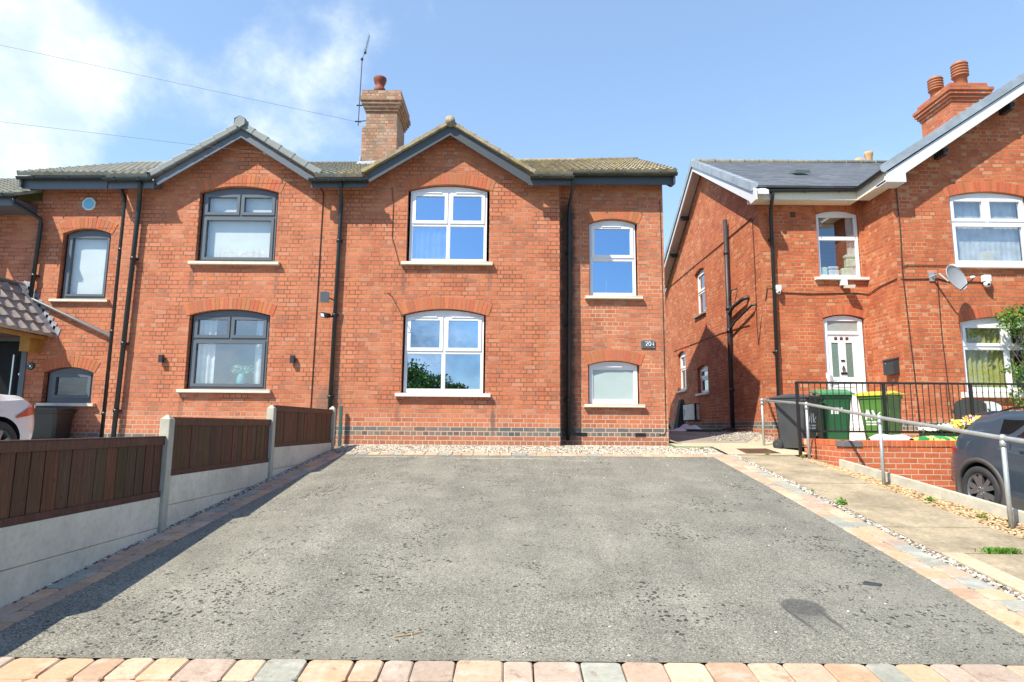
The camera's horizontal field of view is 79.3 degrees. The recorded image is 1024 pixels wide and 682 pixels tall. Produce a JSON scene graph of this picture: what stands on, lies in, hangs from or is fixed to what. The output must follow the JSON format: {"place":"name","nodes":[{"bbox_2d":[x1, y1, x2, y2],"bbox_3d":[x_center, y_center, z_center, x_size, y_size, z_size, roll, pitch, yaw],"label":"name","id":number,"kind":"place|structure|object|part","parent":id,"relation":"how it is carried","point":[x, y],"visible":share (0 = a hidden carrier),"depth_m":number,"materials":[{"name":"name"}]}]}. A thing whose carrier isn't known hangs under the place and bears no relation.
{"place":"outdoors","nodes":[
{"label":"outdoors","id":0,"kind":"place"},
{"bbox_2d":[0,454,1023,664],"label":"tarmac driveway","id":1,"kind":"structure","parent":0,"point":[224,587],"depth_m":4.81,"materials":[{"name":"grey asphalt"}]},
{"bbox_2d":[394,630,422,637],"bbox_3d":[-0.636,1.842,3.863,0.187,0.020,0.071,4,-9,-24],"label":"twig","id":2,"kind":"object","parent":1,"relation":"on","point":[409,634],"visible":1,"depth_m":3.88,"materials":[{"name":"beige wood"}]},
{"bbox_2d":[0,451,1023,681],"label":"block paving","id":3,"kind":"structure","parent":0,"point":[1000,605],"depth_m":3.51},
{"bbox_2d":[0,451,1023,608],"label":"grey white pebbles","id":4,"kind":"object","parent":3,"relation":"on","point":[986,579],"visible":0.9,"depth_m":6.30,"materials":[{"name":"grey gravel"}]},
{"bbox_2d":[942,553,1023,593],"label":"path edging","id":5,"kind":"object","parent":3,"relation":"on","point":[1006,579],"visible":0.8,"depth_m":5.09,"materials":[{"name":"concrete"}]},
{"bbox_2d":[0,0,1023,290],"label":"sky","id":6,"kind":"structure","parent":0,"point":[673,83],"materials":[{"name":"blue"}]},
{"bbox_2d":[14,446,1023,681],"bbox_3d":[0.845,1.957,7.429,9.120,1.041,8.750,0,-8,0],"label":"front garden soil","id":7,"kind":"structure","parent":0,"point":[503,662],"depth_m":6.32,"materials":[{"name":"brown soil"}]},
{"bbox_2d":[0,405,335,607],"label":"garden fence","id":8,"kind":"object","parent":7,"relation":"on","point":[69,506],"visible":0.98,"depth_m":5.52,"materials":[{"name":"wood"}]},
{"bbox_2d":[338,406,342,446],"bbox_3d":[-3.273,1.629,11.780,0.050,0.770,0.050,0,-8,0],"label":"green post","id":9,"kind":"object","parent":7,"relation":"on","point":[340,425],"visible":0.86,"depth_m":11.77,"materials":[{"name":"metal"}]},
{"bbox_2d":[332,444,725,454],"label":"white gravel","id":10,"kind":"structure","parent":7,"relation":"on","point":[569,448],"depth_m":11.38,"materials":[{"name":"beige gravel"}]},
{"bbox_2d":[760,398,1023,528],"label":"handrail","id":11,"kind":"object","parent":7,"relation":"on","point":[1003,438],"visible":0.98,"depth_m":7.96,"materials":[{"name":"metal"}]},
{"bbox_2d":[669,443,716,448],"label":"ground","id":12,"kind":"structure","parent":0,"point":[687,446],"depth_m":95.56,"materials":[{"name":"grey concrete"}]},
{"bbox_2d":[15,115,405,437],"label":"semi detached house","id":13,"kind":"structure","parent":12,"relation":"on","point":[197,266],"depth_m":12.37,"materials":[{"name":"red brick"}]},
{"bbox_2d":[26,362,34,369],"bbox_3d":[-9.724,0.507,12.470,0.156,0.156,0.034,0,-8,0],"label":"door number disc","id":14,"kind":"object","parent":13,"relation":"attached to","point":[30,366],"depth_m":12.46,"materials":[{"name":"metal"}]},
{"bbox_2d":[47,368,93,402],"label":"window","id":15,"kind":"structure","parent":13,"relation":"in","point":[52,397],"depth_m":12.51,"materials":[{"name":"grey plastic"}]},
{"bbox_2d":[62,230,110,298],"bbox_3d":[-8.830,-1.581,12.907,0.935,1.490,0.118,0,-8,0],"label":"window","id":16,"kind":"structure","parent":13,"relation":"in","point":[87,259],"depth_m":12.94,"materials":[{"name":"grey plastic"}]},
{"bbox_2d":[82,198,96,210],"bbox_3d":[-8.848,-2.865,12.926,0.268,0.268,0.046,0,-8,0],"label":"alarm box","id":17,"kind":"object","parent":13,"relation":"attached to","point":[88,204],"visible":1,"depth_m":12.91,"materials":[{"name":"blue plastic"}]},
{"bbox_2d":[158,355,164,362],"bbox_3d":[-6.813,0.347,12.007,0.084,0.153,0.100,0,-8,0],"label":"wall lamp","id":18,"kind":"object","parent":13,"relation":"attached to","point":[161,358],"visible":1,"depth_m":11.96,"materials":[{"name":"black metal"}]},
{"bbox_2d":[188,310,269,389],"bbox_3d":[-5.572,0.182,12.251,1.500,1.570,0.192,0,-8,0],"label":"window","id":19,"kind":"structure","parent":13,"relation":"in","point":[208,338],"depth_m":12.23,"materials":[{"name":"grey plastic"}]},
{"bbox_2d":[199,188,278,260],"bbox_3d":[-5.532,-2.339,12.565,1.500,1.570,0.128,0,-8,0],"label":"window","id":20,"kind":"structure","parent":13,"relation":"in","point":[242,222],"depth_m":12.58,"materials":[{"name":"grey plastic"}]},
{"bbox_2d":[230,364,253,383],"bbox_3d":[-5.404,0.684,12.332,0.560,0.459,0.303,0,-8,0],"label":"flower vase","id":21,"kind":"object","parent":13,"relation":"in","point":[241,379],"visible":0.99,"depth_m":12.31,"materials":[{"name":"white ceramic"}]},
{"bbox_2d":[290,355,295,362],"bbox_3d":[-4.263,0.357,12.009,0.084,0.153,0.100,0,-8,0],"label":"wall lamp","id":22,"kind":"object","parent":13,"relation":"attached to","point":[292,358],"visible":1,"depth_m":11.96,"materials":[{"name":"black metal"}]},
{"bbox_2d":[310,188,323,407],"bbox_3d":[-3.880,-0.708,12.194,0.105,4.904,0.017,0,-8,0],"label":"wall cable","id":23,"kind":"object","parent":13,"relation":"attached to","point":[317,297],"depth_m":12.21,"materials":[{"name":"black plastic"}]},
{"bbox_2d":[320,312,332,317],"bbox_3d":[-3.598,-0.494,12.040,0.111,0.131,0.329,-3,-9,27],"label":"security camera","id":24,"kind":"object","parent":13,"relation":"attached to","point":[325,315],"visible":1,"depth_m":11.95,"materials":[{"name":"black paint"}]},
{"bbox_2d":[320,291,333,301],"bbox_3d":[-3.575,-0.844,12.058,0.126,0.200,0.350,-6,-10,38],"label":"security floodlight","id":25,"kind":"object","parent":13,"relation":"attached to","point":[324,297],"visible":1,"depth_m":11.97,"materials":[{"name":"black paint"}]},
{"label":"wire bracket","id":26,"kind":"object","parent":13,"relation":"attached to","visible":0},
{"bbox_2d":[6,122,258,152],"bbox_3d":[-15.083,-4.838,11.852,20.316,1.886,0.006,1,-8,-3],"label":"overhead wire","id":27,"kind":"object","parent":26,"relation":"attached to","point":[132,137],"visible":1,"depth_m":12.20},
{"bbox_2d":[327,75,677,447],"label":"semi detached house","id":28,"kind":"structure","parent":12,"relation":"on","point":[527,299],"depth_m":12.37,"materials":[{"name":"red brick"}]},
{"bbox_2d":[356,35,369,125],"bbox_3d":[-3.996,-7.063,16.712,0.397,2.623,0.220,0,-8,0],"label":"tv aerial","id":29,"kind":"object","parent":28,"relation":"attached to","point":[359,105],"visible":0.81,"depth_m":16.69,"materials":[{"name":"metal"}]},
{"bbox_2d":[392,191,399,265],"bbox_3d":[-2.338,-2.314,12.417,0.221,1.632,0.013,0,-8,0],"label":"wall cable","id":30,"kind":"object","parent":28,"relation":"attached to","point":[392,230],"depth_m":12.40,"materials":[{"name":"black plastic"}]},
{"bbox_2d":[403,310,483,392],"bbox_3d":[-1.339,0.209,12.192,1.555,1.645,0.104,0,-8,0],"label":"window","id":31,"kind":"structure","parent":28,"relation":"in","point":[444,349],"depth_m":12.17,"materials":[{"name":"white plastic"}]},
{"bbox_2d":[409,187,486,260],"bbox_3d":[-1.289,-2.357,12.544,1.555,1.605,0.104,0,-8,0],"label":"window","id":32,"kind":"structure","parent":28,"relation":"in","point":[447,223],"depth_m":12.53,"materials":[{"name":"white plastic"}]},
{"bbox_2d":[589,221,635,295],"bbox_3d":[2.098,-1.722,12.915,0.960,1.640,0.104,0,-8,0],"label":"window","id":33,"kind":"structure","parent":28,"relation":"in","point":[612,262],"depth_m":12.90,"materials":[{"name":"white plastic"}]},
{"bbox_2d":[589,362,637,403],"bbox_3d":[2.058,0.851,12.561,0.980,0.865,0.104,0,-8,0],"label":"window","id":34,"kind":"structure","parent":28,"relation":"in","point":[609,382],"depth_m":12.56,"materials":[{"name":"white plastic"}]},
{"bbox_2d":[641,340,654,347],"bbox_3d":[2.765,0.067,12.541,0.280,0.160,0.034,0,-8,0],"label":"house number plaque","id":35,"kind":"object","parent":28,"relation":"attached to","point":[647,343],"visible":1,"depth_m":12.54,"materials":[{"name":"stone"}]},
{"bbox_2d":[659,214,665,434],"bbox_3d":[3.027,-0.549,12.636,0.145,4.885,0.011,0,-8,0],"label":"wall cable","id":36,"kind":"object","parent":28,"relation":"attached to","point":[663,325],"depth_m":12.60,"materials":[{"name":"black plastic"}]},
{"bbox_2d":[664,60,1023,451],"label":"detached house","id":37,"kind":"structure","parent":12,"relation":"on","point":[954,175],"depth_m":14.26,"materials":[{"name":"red brick"}]},
{"bbox_2d":[680,352,685,389],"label":"window","id":38,"kind":"structure","parent":37,"relation":"in","point":[683,368],"depth_m":21.43,"materials":[{"name":"white plastic"}]},
{"bbox_2d":[683,403,699,420],"bbox_3d":[5.715,2.279,19.755,0.175,0.530,1.350,0,-8,0],"label":"meter box","id":39,"kind":"object","parent":37,"relation":"attached to","point":[691,412],"visible":1,"depth_m":19.36,"materials":[{"name":"grey plastic"}]},
{"bbox_2d":[698,269,704,313],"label":"window","id":40,"kind":"structure","parent":37,"relation":"in","point":[700,291],"depth_m":19.51,"materials":[{"name":"white plastic"}]},
{"bbox_2d":[700,366,708,392],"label":"window","id":41,"kind":"structure","parent":37,"relation":"in","point":[705,368],"depth_m":19.07,"materials":[{"name":"white plastic"}]},
{"bbox_2d":[671,219,750,285],"bbox_3d":[5.825,-2.498,18.872,0.021,0.100,7.700,0,-8,0],"label":"wall cable","id":42,"kind":"object","parent":37,"relation":"attached to","point":[713,250],"depth_m":17.85,"materials":[{"name":"black plastic"}]},
{"bbox_2d":[673,325,748,351],"bbox_3d":[5.805,-0.008,18.631,0.017,0.216,7.101,0,-8,0],"label":"wall cable","id":43,"kind":"object","parent":37,"relation":"attached to","point":[712,336],"depth_m":17.78,"materials":[{"name":"black plastic"}]},
{"bbox_2d":[752,218,756,325],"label":"wall cable","id":44,"kind":"object","parent":37,"relation":"attached to","point":[754,270],"depth_m":14.80,"materials":[{"name":"black plastic"}]},
{"bbox_2d":[757,288,766,344],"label":"wall cable","id":45,"kind":"object","parent":37,"relation":"attached to","point":[761,319],"depth_m":14.45,"materials":[{"name":"black plastic"}]},
{"bbox_2d":[776,285,781,293],"bbox_3d":[6.169,-1.187,14.294,0.126,0.216,0.116,0,-8,0],"label":"security camera","id":46,"kind":"object","parent":37,"relation":"attached to","point":[778,289],"visible":1,"depth_m":14.27,"materials":[{"name":"white plastic"}]},
{"bbox_2d":[816,211,859,276],"bbox_3d":[7.708,-2.274,14.675,0.980,1.640,0.102,0,-8,0],"label":"window","id":47,"kind":"structure","parent":37,"relation":"in","point":[851,238],"depth_m":14.68,"materials":[{"name":"white plastic"}]},
{"bbox_2d":[821,255,855,274],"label":"stacked packs","id":48,"kind":"object","parent":37,"relation":"in","point":[845,270],"visible":0.84,"depth_m":14.63,"materials":[{"name":"beige plastic"}]},
{"bbox_2d":[823,316,866,427],"bbox_3d":[7.675,0.712,14.224,0.900,2.620,0.100,0,-8,0],"label":"door","id":49,"kind":"structure","parent":37,"relation":"in","point":[843,335],"depth_m":14.28,"materials":[{"name":"white plastic"}]},
{"bbox_2d":[839,280,855,288],"bbox_3d":[7.766,-1.314,14.274,0.250,0.230,0.288,0,-8,0],"label":"security light","id":50,"kind":"object","parent":37,"relation":"attached to","point":[844,283],"visible":1,"depth_m":14.30,"materials":[{"name":"white plastic"}]},
{"bbox_2d":[781,278,982,294],"bbox_3d":[8.166,-1.209,13.910,4.060,0.130,0.983,-3,-9,26],"label":"wall cable","id":51,"kind":"object","parent":37,"relation":"attached to","point":[871,291],"depth_m":14.25,"materials":[{"name":"black plastic"}]},
{"bbox_2d":[881,357,899,374],"bbox_3d":[8.215,0.548,13.399,0.158,0.370,0.380,0,-8,0],"label":"letterbox","id":52,"kind":"object","parent":37,"relation":"attached to","point":[890,366],"visible":1,"depth_m":13.28,"materials":[{"name":"metal"}]},
{"bbox_2d":[896,188,921,430],"bbox_3d":[8.465,-0.799,13.206,0.140,5.451,0.021,0,-8,0],"label":"wall cable","id":53,"kind":"object","parent":37,"relation":"attached to","point":[905,296],"depth_m":13.22,"materials":[{"name":"black plastic"}]},
{"bbox_2d":[902,264,948,266],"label":"wall cable","id":54,"kind":"object","parent":37,"relation":"attached to","point":[931,265],"depth_m":13.31,"materials":[{"name":"black plastic"}]},
{"bbox_2d":[937,277,952,418],"bbox_3d":[9.152,0.246,13.058,0.086,3.250,0.017,0,-8,0],"label":"wall cable","id":55,"kind":"object","parent":37,"relation":"attached to","point":[943,347],"depth_m":13.07,"materials":[{"name":"plastic"}]},
{"bbox_2d":[928,265,975,290],"bbox_3d":[9.175,-1.292,12.889,0.609,0.574,0.713,-2,-8,16],"label":"satellite dish","id":56,"kind":"object","parent":37,"relation":"attached to","point":[956,277],"visible":1,"depth_m":12.86,"materials":[{"name":"grey metal"}]},
{"bbox_2d":[981,275,991,286],"bbox_3d":[10.150,-1.278,13.197,0.154,0.264,0.141,0,-8,0],"label":"security camera","id":57,"kind":"object","parent":37,"relation":"attached to","point":[986,279],"visible":1,"depth_m":13.17,"materials":[{"name":"white plastic"}]},
{"bbox_2d":[949,193,1023,263],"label":"window","id":58,"kind":"structure","parent":37,"relation":"in","point":[980,222],"depth_m":13.62,"materials":[{"name":"white plastic"}]},
{"bbox_2d":[980,252,994,260],"bbox_3d":[10.434,-1.806,13.593,0.280,0.300,0.140,0,-8,0],"label":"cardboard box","id":59,"kind":"object","parent":37,"relation":"on","point":[986,256],"visible":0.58,"depth_m":13.53,"materials":[{"name":"white cardboard"}]},
{"bbox_2d":[960,317,1023,391],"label":"window","id":60,"kind":"structure","parent":37,"relation":"in","point":[985,348],"depth_m":13.22,"materials":[{"name":"white plastic"}]},
{"bbox_2d":[669,431,759,442],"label":"side alley path","id":61,"kind":"structure","parent":0,"point":[688,436],"depth_m":13.36,"materials":[{"name":"concrete"}]},
{"bbox_2d":[673,399,683,428],"bbox_3d":[5.631,2.503,20.910,0.300,1.040,0.500,0,-8,0],"label":"leaning plank","id":62,"kind":"object","parent":61,"relation":"on","point":[679,422],"visible":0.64,"depth_m":20.83,"materials":[{"name":"grey wood"}]},
{"bbox_2d":[669,424,700,430],"bbox_3d":[4.603,2.209,15.776,1.159,0.185,0.909,0,-8,0],"label":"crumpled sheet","id":63,"kind":"object","parent":61,"relation":"on","point":[683,427],"visible":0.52,"depth_m":15.75,"materials":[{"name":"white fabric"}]},
{"bbox_2d":[685,429,724,431],"bbox_3d":[4.604,2.123,14.701,0.961,0.067,0.694,0,-8,0],"label":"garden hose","id":64,"kind":"object","parent":61,"relation":"on","point":[705,430],"visible":0.98,"depth_m":14.44,"materials":[{"name":"black rubber"}]},
{"bbox_2d":[723,427,752,431],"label":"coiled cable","id":65,"kind":"object","parent":61,"relation":"on","point":[738,429],"visible":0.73,"depth_m":14.46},
{"bbox_2d":[709,431,775,440],"bbox_3d":[4.927,2.219,14.582,1.556,0.199,3.727,0,-8,0],"label":"loose rubble","id":66,"kind":"object","parent":61,"relation":"on","point":[744,436],"visible":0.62,"depth_m":13.47,"materials":[{"name":"beige gravel"}]},
{"bbox_2d":[669,434,807,454],"bbox_3d":[4.464,2.073,12.691,2.640,0.359,3.500,0,-8,0],"label":"concrete apron","id":67,"kind":"object","parent":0,"point":[728,448],"visible":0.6,"depth_m":11.87,"materials":[{"name":"beige concrete"}]},
{"bbox_2d":[736,448,778,452],"bbox_3d":[4.488,2.014,11.336,0.652,0.071,0.552,1,-8,-4],"label":"drain cover","id":68,"kind":"object","parent":67,"relation":"on","point":[754,450],"visible":0.96,"depth_m":11.36,"materials":[{"name":"metal"}]},
{"bbox_2d":[769,394,824,448],"bbox_3d":[5.393,1.536,11.705,0.622,1.048,0.820,7,-10,-38],"label":"wheelie bin","id":69,"kind":"object","parent":67,"relation":"on","point":[787,420],"visible":0.79,"depth_m":11.54,"materials":[{"name":"grey plastic"}]},
{"bbox_2d":[863,581,881,586],"bbox_3d":[2.805,1.889,4.806,0.144,0.020,0.071,-3,-8,22],"label":"plastic fragment","id":70,"kind":"object","parent":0,"point":[871,583],"visible":1,"depth_m":4.79,"materials":[{"name":"grey plastic"}]},
{"bbox_2d":[853,391,905,439],"bbox_3d":[7.199,1.508,12.028,0.820,1.058,0.622,6,-9,-34],"label":"wheelie bin","id":71,"kind":"object","parent":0,"point":[879,408],"visible":0.4,"depth_m":11.87,"materials":[{"name":"plastic"}]},
{"bbox_2d":[739,455,1023,597],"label":"concrete path","id":72,"kind":"structure","parent":0,"point":[938,530],"depth_m":6.86,"materials":[{"name":"beige concrete"}]},
{"bbox_2d":[834,496,847,504],"bbox_3d":[3.932,1.913,7.370,0.142,0.114,0.142,0,-8,0],"label":"weed","id":73,"kind":"object","parent":72,"relation":"on","point":[842,501],"visible":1,"depth_m":7.35,"materials":[{"name":"green plant"}]},
{"bbox_2d":[975,546,1023,553],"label":"grass tuft","id":74,"kind":"object","parent":72,"relation":"on","point":[999,550],"visible":1,"depth_m":5.58,"materials":[{"name":"green plant"}]},
{"bbox_2d":[803,458,1023,537],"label":"tan gravel","id":75,"kind":"structure","parent":0,"point":[939,501],"depth_m":7.39,"materials":[{"name":"beige gravel"}]},
{"bbox_2d":[926,496,936,501],"bbox_3d":[5.130,1.942,7.554,0.111,0.088,0.108,-4,-9,29],"label":"weed","id":76,"kind":"object","parent":75,"relation":"on","point":[930,498],"visible":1,"depth_m":7.55,"materials":[{"name":"green plant"}]},
{"bbox_2d":[975,513,987,519],"bbox_3d":[5.175,1.925,6.796,0.108,0.086,0.148,0,-8,0],"label":"weed","id":77,"kind":"object","parent":75,"relation":"on","point":[983,516],"visible":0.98,"depth_m":6.80,"materials":[{"name":"green plant"}]},
{"bbox_2d":[952,399,989,421],"bbox_3d":[8.745,1.560,11.728,0.616,0.903,0.647,-6,-10,40],"label":"garden chair","id":78,"kind":"object","parent":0,"point":[963,408],"visible":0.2,"depth_m":11.57,"materials":[{"name":"plastic"}]},
{"label":"terrace","id":79,"kind":"structure","parent":0,"visible":0},
{"bbox_2d":[808,389,854,439],"bbox_3d":[6.193,1.478,11.961,0.622,1.084,0.820,-1,-8,11],"label":"wheelie bin","id":80,"kind":"object","parent":79,"relation":"on","point":[833,435],"visible":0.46,"depth_m":11.67,"materials":[{"name":"green plastic"}]},
{"bbox_2d":[803,438,955,491],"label":"garden wall","id":81,"kind":"structure","parent":79,"relation":"on","point":[927,461],"depth_m":9.83,"materials":[{"name":"brick"}]},
{"bbox_2d":[909,436,957,440],"bbox_3d":[7.138,1.625,10.100,1.200,0.148,0.320,0,-8,0],"label":"compost sack","id":82,"kind":"object","parent":81,"relation":"on","point":[949,438],"visible":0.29,"depth_m":10.00,"materials":[{"name":"green plastic"}]},
{"bbox_2d":[867,434,910,439],"bbox_3d":[6.347,1.675,10.355,0.720,0.222,0.320,0,-8,0],"label":"plastic sack","id":83,"kind":"object","parent":79,"relation":"on","point":[891,437],"visible":0.35,"depth_m":10.27,"materials":[{"name":"white plastic"}]},
{"bbox_2d":[795,381,1023,456],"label":"metal railing","id":84,"kind":"object","parent":79,"relation":"on","point":[886,428],"visible":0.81,"depth_m":10.90,"materials":[{"name":"black metal"}]},
{"bbox_2d":[918,414,979,435],"bbox_3d":[7.584,1.522,10.434,1.408,0.583,0.450,0,-8,0],"label":"flower trough","id":85,"kind":"object","parent":79,"relation":"on","point":[964,424],"visible":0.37,"depth_m":10.34,"materials":[{"name":"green plant"}]},
{"bbox_2d":[984,401,1001,411],"bbox_3d":[9.613,1.634,12.218,0.616,0.903,0.647,-1,-8,8],"label":"garden chair","id":86,"kind":"object","parent":79,"relation":"on","point":[993,408],"visible":0.06,"depth_m":12.52,"materials":[{"name":"plastic"}]},
{"bbox_2d":[992,303,1023,409],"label":"climbing shrub","id":87,"kind":"object","parent":79,"relation":"on","point":[1013,325],"visible":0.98,"depth_m":12.74,"materials":[{"name":"green plant"}]},
{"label":"left driveway","id":88,"kind":"structure","parent":0,"visible":0},
{"bbox_2d":[0,394,34,439],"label":"parked car","id":89,"kind":"object","parent":88,"relation":"on","point":[17,420],"visible":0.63,"depth_m":8.69,"materials":[{"name":"white paint"}]},
{"bbox_2d":[31,406,77,438],"bbox_3d":[-8.948,1.780,11.944,0.622,1.048,0.820,2,-8,-8],"label":"wheelie bin","id":90,"kind":"object","parent":88,"relation":"on","point":[52,422],"visible":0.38,"depth_m":11.69,"materials":[{"name":"plastic"}]},
{"bbox_2d":[0,178,109,396],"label":"terraced house","id":91,"kind":"structure","parent":88,"relation":"on","point":[27,324],"depth_m":12.56,"materials":[{"name":"brick"}]},
{"bbox_2d":[0,337,27,396],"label":"door","id":92,"kind":"structure","parent":91,"relation":"in","point":[13,361],"depth_m":12.52,"materials":[{"name":"grey plastic"}]},
{"bbox_3d":[-25.381,-2.574,9.007,0.270,11.300,0.270,0,-8,0],"label":"telegraph pole","id":93,"kind":"object","parent":88,"relation":"on","visible":0},
{"bbox_2d":[2,45,359,122],"bbox_3d":[-14.782,-6.863,12.232,23.163,1.206,0.006,3,-8,-19],"label":"overhead wire","id":94,"kind":"object","parent":93,"relation":"attached to","point":[174,82],"visible":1,"depth_m":14.57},
{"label":"right driveway","id":95,"kind":"structure","parent":0,"visible":0},
{"bbox_2d":[839,459,1023,525],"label":"concrete edging","id":96,"kind":"object","parent":95,"relation":"on","point":[988,507],"visible":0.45,"depth_m":7.74,"materials":[{"name":"grey concrete"}]},
{"bbox_2d":[951,406,1023,510],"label":"parked car","id":97,"kind":"object","parent":95,"relation":"on","point":[976,467],"visible":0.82,"depth_m":8.40,"materials":[{"name":"grey metal"}]},
{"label":"quarter window","id":98,"kind":"part","parent":97,"relation":"part of","materials":[{"name":"black glass"}]}
]}

